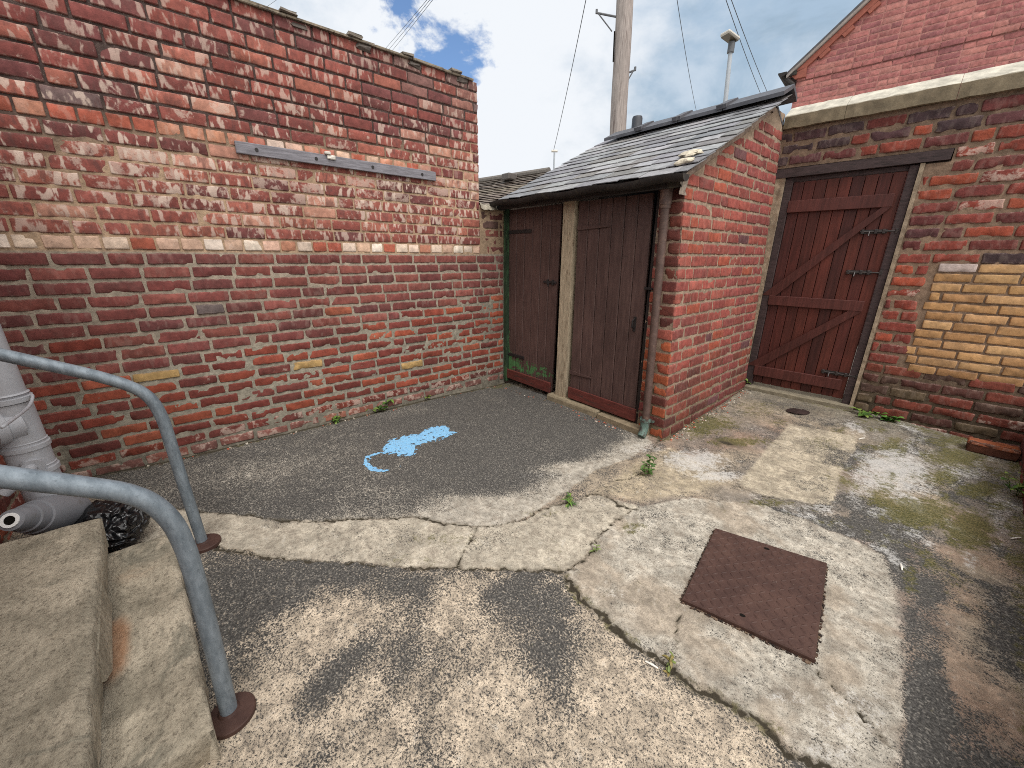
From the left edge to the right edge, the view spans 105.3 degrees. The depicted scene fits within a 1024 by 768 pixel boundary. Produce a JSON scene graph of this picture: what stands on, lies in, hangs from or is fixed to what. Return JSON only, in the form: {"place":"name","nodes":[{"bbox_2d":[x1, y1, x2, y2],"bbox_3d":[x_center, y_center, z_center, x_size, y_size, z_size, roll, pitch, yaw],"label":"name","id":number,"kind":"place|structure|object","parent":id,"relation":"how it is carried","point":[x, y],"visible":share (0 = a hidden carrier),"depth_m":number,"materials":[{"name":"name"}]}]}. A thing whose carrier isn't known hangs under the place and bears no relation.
{"place":"outdoors","nodes":[
{"label":"outdoors","id":0,"kind":"place"},
{"bbox_2d":[8,370,1023,767],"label":"ground","id":1,"kind":"structure","parent":0,"point":[464,596],"depth_m":1.73,"materials":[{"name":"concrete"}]},
{"bbox_2d":[0,455,24,543],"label":"house wall","id":2,"kind":"structure","parent":1,"relation":"on","point":[15,499],"depth_m":2.03,"materials":[{"name":"brick"}]},
{"bbox_2d":[0,324,61,502],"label":"soil pipe","id":3,"kind":"object","parent":2,"relation":"attached to","point":[25,440],"visible":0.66,"depth_m":1.70,"materials":[{"name":"grey plastic"}]},
{"bbox_2d":[0,495,91,534],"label":"drain pipe","id":4,"kind":"object","parent":1,"relation":"on","point":[41,515],"visible":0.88,"depth_m":1.71,"materials":[{"name":"grey plastic"}]},
{"bbox_2d":[0,518,220,767],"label":"stone steps","id":5,"kind":"structure","parent":1,"relation":"on","point":[101,666],"depth_m":1.18,"materials":[{"name":"stone"}]},
{"bbox_2d":[0,348,221,553],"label":"handrail","id":6,"kind":"object","parent":1,"relation":"on","point":[204,541],"visible":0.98,"depth_m":1.71,"materials":[{"name":"metal"}]},
{"bbox_2d":[72,500,150,553],"bbox_3d":[-1.980,0.690,1.929,0.287,0.236,0.355,-15,23,-38],"label":"rubbish bag","id":7,"kind":"object","parent":1,"relation":"on","point":[125,526],"visible":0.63,"depth_m":1.87,"materials":[{"name":"black plastic"}]},
{"bbox_2d":[0,464,256,740],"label":"handrail","id":8,"kind":"object","parent":1,"relation":"on","point":[232,713],"visible":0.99,"depth_m":1.04,"materials":[{"name":"metal"}]},
{"bbox_2d":[0,0,504,476],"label":"brick wall","id":9,"kind":"structure","parent":1,"relation":"on","point":[186,264],"depth_m":2.65,"materials":[{"name":"brick"}]},
{"bbox_2d":[234,141,435,180],"bbox_3d":[-1.244,-1.710,3.012,1.488,0.093,0.045,-15,23,-38],"label":"wooden batten","id":10,"kind":"object","parent":9,"relation":"attached to","point":[272,152],"visible":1,"depth_m":2.90,"materials":[{"name":"grey wood"}]},
{"bbox_2d":[331,416,340,423],"bbox_3d":[-1.550,0.292,3.441,0.100,0.093,0.153,3,18,9],"label":"weed","id":11,"kind":"object","parent":1,"relation":"on","point":[337,419],"visible":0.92,"depth_m":3.41,"materials":[{"name":"green plant"}]},
{"bbox_2d":[368,399,393,411],"bbox_3d":[-1.251,0.206,3.681,0.268,0.114,0.179,-15,23,-38],"label":"weed","id":12,"kind":"object","parent":1,"relation":"on","point":[379,407],"visible":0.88,"depth_m":3.65,"materials":[{"name":"green plant"}]},
{"bbox_2d":[363,426,456,471],"bbox_3d":[-0.803,0.469,3.035,0.384,0.005,0.853,11,21,29],"label":"paint spill","id":13,"kind":"object","parent":1,"relation":"on","point":[404,442],"visible":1,"depth_m":3.07,"materials":[{"name":"blue paint"}]},
{"bbox_2d":[147,386,750,465],"bbox_3d":[-0.026,0.224,3.764,5.185,0.122,1.645,-2,18,-8],"label":"debris","id":14,"kind":"object","parent":1,"relation":"on","point":[724,406],"visible":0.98,"depth_m":3.50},
{"bbox_2d":[561,492,579,507],"bbox_3d":[0.340,0.694,2.333,0.098,0.058,0.122,-6,19,-19],"label":"weed","id":15,"kind":"object","parent":1,"relation":"on","point":[570,502],"visible":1,"depth_m":2.32,"materials":[{"name":"green plant"}]},
{"bbox_2d":[589,544,599,551],"bbox_3d":[0.417,0.821,1.942,0.054,0.047,0.055,9,20,24],"label":"weed","id":16,"kind":"object","parent":1,"relation":"on","point":[596,549],"visible":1,"depth_m":1.94,"materials":[{"name":"green plant"}]},
{"bbox_2d":[489,84,797,440],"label":"outhouse","id":17,"kind":"structure","parent":1,"relation":"on","point":[634,249],"depth_m":3.36,"materials":[{"name":"brick"}]},
{"bbox_2d":[507,204,562,392],"bbox_3d":[0.191,-0.852,4.062,0.063,1.810,0.748,-15,23,-38],"label":"door","id":18,"kind":"structure","parent":17,"relation":"in","point":[535,233],"depth_m":4.02,"materials":[{"name":"brown paint"}]},
{"bbox_2d":[568,193,654,420],"bbox_3d":[0.812,-0.622,3.347,0.067,1.783,0.771,-15,23,-38],"label":"door","id":19,"kind":"structure","parent":17,"relation":"in","point":[614,241],"depth_m":3.32,"materials":[{"name":"brown paint"}]},
{"bbox_2d":[640,453,656,474],"bbox_3d":[0.916,0.555,2.631,0.090,0.139,0.170,12,21,31],"label":"weed","id":20,"kind":"object","parent":1,"relation":"on","point":[649,469],"visible":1,"depth_m":2.64,"materials":[{"name":"green plant"}]},
{"bbox_2d":[645,660,657,668],"bbox_3d":[0.503,1.010,1.406,0.046,0.010,0.008,14,22,35],"label":"litter scrap","id":21,"kind":"object","parent":1,"relation":"on","point":[652,664],"visible":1,"depth_m":1.40,"materials":[{"name":"white paper"}]},
{"bbox_2d":[662,651,675,676],"bbox_3d":[0.564,1.003,1.399,0.065,0.045,0.076,-4,19,-13],"label":"weed","id":22,"kind":"object","parent":1,"relation":"on","point":[671,661],"visible":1,"depth_m":1.40,"materials":[{"name":"green plant"}]},
{"bbox_2d":[681,528,826,662],"bbox_3d":[1.112,0.900,1.765,0.477,0.045,0.651,14,23,36],"label":"manhole cover","id":23,"kind":"object","parent":1,"relation":"on","point":[770,594],"visible":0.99,"depth_m":1.70,"materials":[{"name":"metal"}]},
{"bbox_2d":[787,408,809,414],"bbox_3d":[2.636,0.246,3.592,0.149,0.020,0.196,-65,66,-70],"label":"drain cover","id":24,"kind":"object","parent":1,"relation":"on","point":[799,411],"visible":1,"depth_m":3.58,"materials":[{"name":"brown metal"}]},
{"bbox_2d":[851,407,879,416],"bbox_3d":[3.142,0.256,3.477,0.167,0.076,0.174,3,18,8],"label":"weed","id":25,"kind":"object","parent":1,"relation":"on","point":[863,413],"visible":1,"depth_m":3.45,"materials":[{"name":"green plant"}]},
{"bbox_2d":[743,61,1023,447],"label":"brick wall","id":26,"kind":"structure","parent":1,"relation":"on","point":[944,351],"depth_m":3.03,"materials":[{"name":"brick"}]},
{"bbox_2d":[746,164,919,404],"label":"yard gate","id":27,"kind":"structure","parent":26,"relation":"attached to","point":[832,236],"depth_m":3.57,"materials":[{"name":"brown wood"}]},
{"bbox_2d":[879,412,904,421],"bbox_3d":[3.280,0.297,3.377,0.158,0.072,0.112,9,20,24],"label":"weed","id":28,"kind":"object","parent":1,"relation":"on","point":[885,417],"visible":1,"depth_m":3.38,"materials":[{"name":"green plant"}]},
{"bbox_2d":[966,437,1020,461],"bbox_3d":[3.545,0.477,2.885,0.129,0.090,0.259,-16,24,-41],"label":"loose brick","id":29,"kind":"object","parent":1,"relation":"on","point":[996,449],"visible":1,"depth_m":2.85,"materials":[{"name":"brick"}]},
{"bbox_2d":[1001,471,1023,496],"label":"weed","id":30,"kind":"object","parent":1,"relation":"on","point":[1020,487],"visible":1,"depth_m":2.40,"materials":[{"name":"green plant"}]},
{"bbox_2d":[1018,438,1023,514],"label":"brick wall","id":31,"kind":"structure","parent":1,"relation":"on","point":[1021,460],"depth_m":2.68,"materials":[{"name":"red brick"}]},
{"bbox_2d":[251,0,861,177],"label":"sky","id":32,"kind":"structure","parent":0,"point":[519,54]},
{"bbox_2d":[679,530,827,664],"bbox_3d":[1.111,0.900,1.766,0.496,0.012,0.674,14,23,36],"label":"frame","id":33,"kind":"object","parent":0,"point":[820,635],"visible":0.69,"depth_m":1.58,"materials":[{"name":"brown metal"}]},
{"bbox_3d":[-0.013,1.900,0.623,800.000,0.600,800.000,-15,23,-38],"label":"terrain","id":34,"kind":"structure","parent":0,"visible":0},
{"bbox_2d":[478,167,550,204],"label":"house","id":35,"kind":"structure","parent":34,"relation":"on","point":[494,188],"depth_m":14.69,"materials":[{"name":"stone"}]},
{"bbox_2d":[551,150,557,168],"bbox_3d":[1.798,-7.197,17.610,0.260,5.929,0.100,0,18,0],"label":"aerial mast","id":36,"kind":"object","parent":35,"relation":"attached to","point":[554,151],"visible":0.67,"depth_m":16.77,"materials":[{"name":"white metal"}]},
{"bbox_2d":[595,0,635,134],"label":"telegraph pole","id":37,"kind":"object","parent":34,"relation":"on","point":[623,16],"visible":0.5,"depth_m":6.38,"materials":[{"name":"brown wood"}]},
{"bbox_2d":[395,0,432,46],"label":"overhead cable","id":38,"kind":"object","parent":37,"relation":"attached to","point":[415,21],"visible":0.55,"depth_m":20.62,"materials":[{"name":"black rubber"}]},
{"bbox_2d":[554,0,585,147],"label":"overhead cable","id":39,"kind":"object","parent":37,"relation":"attached to","point":[571,68],"visible":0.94,"depth_m":11.41,"materials":[{"name":"black rubber"}]},
{"bbox_2d":[677,0,695,107],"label":"overhead cable","id":40,"kind":"object","parent":37,"relation":"attached to","point":[685,51],"visible":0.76,"depth_m":13.18,"materials":[{"name":"black rubber"}]},
{"bbox_2d":[726,0,759,91],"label":"overhead cable","id":41,"kind":"object","parent":37,"relation":"attached to","point":[741,43],"visible":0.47,"depth_m":12.00,"materials":[{"name":"black rubber"}]},
{"bbox_2d":[731,0,766,90],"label":"overhead cable","id":42,"kind":"object","parent":37,"relation":"attached to","point":[747,42],"visible":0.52,"depth_m":11.95,"materials":[{"name":"black rubber"}]},
{"bbox_2d":[720,29,739,101],"bbox_3d":[5.875,-5.934,11.605,0.499,7.326,0.342,-8,20,-23],"label":"street lamp","id":43,"kind":"object","parent":34,"relation":"on","point":[730,37],"visible":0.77,"depth_m":10.59,"materials":[{"name":"metal"}]},
{"bbox_2d":[778,0,1023,343],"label":"brick house","id":44,"kind":"structure","parent":34,"relation":"on","point":[864,46],"depth_m":5.57,"materials":[{"name":"red brick"}]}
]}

